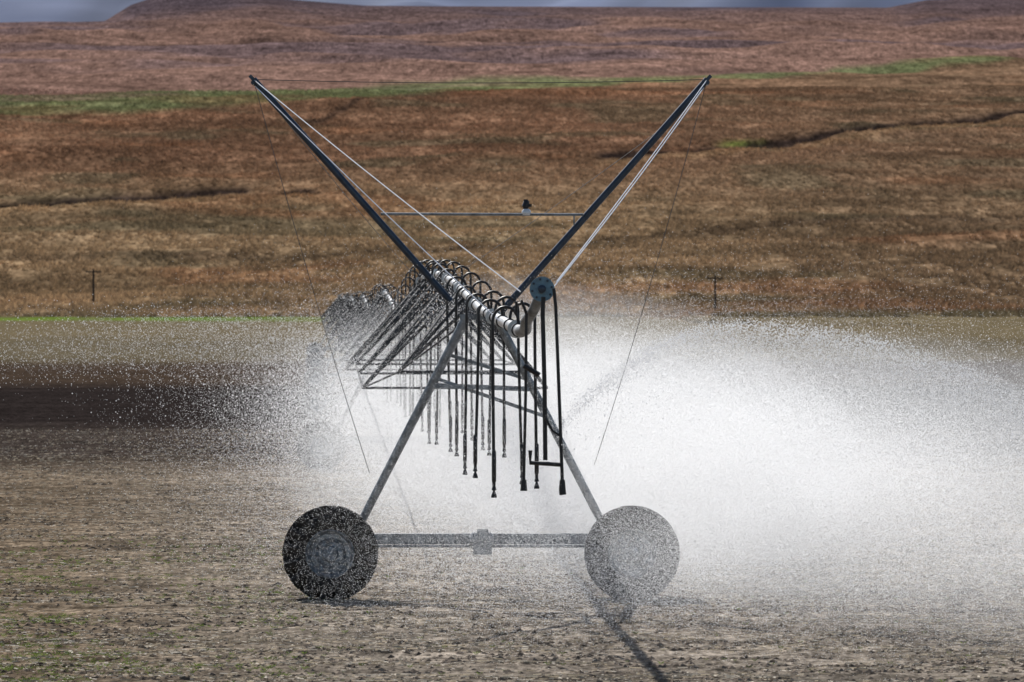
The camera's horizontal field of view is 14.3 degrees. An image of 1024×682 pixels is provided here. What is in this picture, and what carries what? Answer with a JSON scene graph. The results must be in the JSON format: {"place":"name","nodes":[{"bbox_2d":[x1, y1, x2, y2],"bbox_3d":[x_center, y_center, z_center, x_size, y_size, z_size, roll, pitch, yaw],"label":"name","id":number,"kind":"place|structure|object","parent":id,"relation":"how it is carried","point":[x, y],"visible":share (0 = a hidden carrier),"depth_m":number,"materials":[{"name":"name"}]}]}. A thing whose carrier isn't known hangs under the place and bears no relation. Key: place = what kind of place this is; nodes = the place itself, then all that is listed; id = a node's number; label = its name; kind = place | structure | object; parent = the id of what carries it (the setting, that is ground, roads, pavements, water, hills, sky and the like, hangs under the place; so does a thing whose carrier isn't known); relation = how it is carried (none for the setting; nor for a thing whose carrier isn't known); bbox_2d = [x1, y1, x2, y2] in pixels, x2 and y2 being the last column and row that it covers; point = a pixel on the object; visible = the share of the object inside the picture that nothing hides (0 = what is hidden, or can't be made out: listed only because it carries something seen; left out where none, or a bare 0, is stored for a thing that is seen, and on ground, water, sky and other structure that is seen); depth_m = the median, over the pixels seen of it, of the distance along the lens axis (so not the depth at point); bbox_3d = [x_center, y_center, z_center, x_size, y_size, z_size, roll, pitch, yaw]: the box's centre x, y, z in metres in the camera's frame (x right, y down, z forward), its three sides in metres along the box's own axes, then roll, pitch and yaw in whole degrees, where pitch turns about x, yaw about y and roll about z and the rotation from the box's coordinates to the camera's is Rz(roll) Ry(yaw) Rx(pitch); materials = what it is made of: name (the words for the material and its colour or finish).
{"place":"outdoors","nodes":[
{"label":"outdoors","id":0,"kind":"place"},
{"bbox_2d":[0,0,923,22],"bbox_3d":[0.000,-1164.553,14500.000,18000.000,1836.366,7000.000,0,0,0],"label":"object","id":1,"kind":"structure","parent":0,"point":[54,10],"depth_m":14982.31,"materials":[{"name":"grey"}]},
{"bbox_2d":[0,0,1023,681],"bbox_3d":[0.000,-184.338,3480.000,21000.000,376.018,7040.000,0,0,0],"label":"ground","id":2,"kind":"structure","parent":0,"point":[208,46],"depth_m":670.95,"materials":[{"name":"soil"}]},
{"bbox_2d":[86,269,100,300],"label":"utility pole","id":3,"kind":"object","parent":2,"relation":"on","point":[93,295],"visible":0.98,"depth_m":659.85,"materials":[{"name":"brown wood"}]},
{"bbox_2d":[249,75,711,599],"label":"irrigation machine","id":4,"kind":"object","parent":2,"relation":"on","point":[542,291],"visible":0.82,"depth_m":57.89,"materials":[{"name":"metal"}]},
{"bbox_2d":[0,190,1023,677],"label":"water spray","id":5,"kind":"object","parent":4,"relation":"attached to","point":[616,452],"visible":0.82,"depth_m":62.00,"materials":[{"name":"white liquid"}]},
{"bbox_2d":[0,85,1023,316],"bbox_3d":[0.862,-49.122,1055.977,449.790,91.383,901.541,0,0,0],"label":"tussock grass","id":6,"kind":"structure","parent":2,"relation":"on","point":[77,299],"depth_m":918.18,"materials":[{"name":"brown plant"}]},
{"bbox_2d":[0,428,1023,681],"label":"straw residue","id":7,"kind":"object","parent":2,"relation":"on","point":[416,646],"visible":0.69,"depth_m":54.05},
{"bbox_2d":[0,428,1023,681],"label":"soil clods","id":8,"kind":"object","parent":2,"relation":"on","point":[442,630],"visible":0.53,"depth_m":54.42,"materials":[{"name":"brown soil"}]},
{"bbox_2d":[0,535,1023,681],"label":"green seedlings","id":9,"kind":"object","parent":2,"relation":"on","point":[35,654],"visible":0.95,"depth_m":50.70,"materials":[{"name":"green plant"}]},
{"bbox_2d":[707,275,722,308],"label":"utility pole","id":10,"kind":"object","parent":2,"relation":"on","point":[714,278],"visible":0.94,"depth_m":639.85,"materials":[{"name":"grey wood"}]}
]}

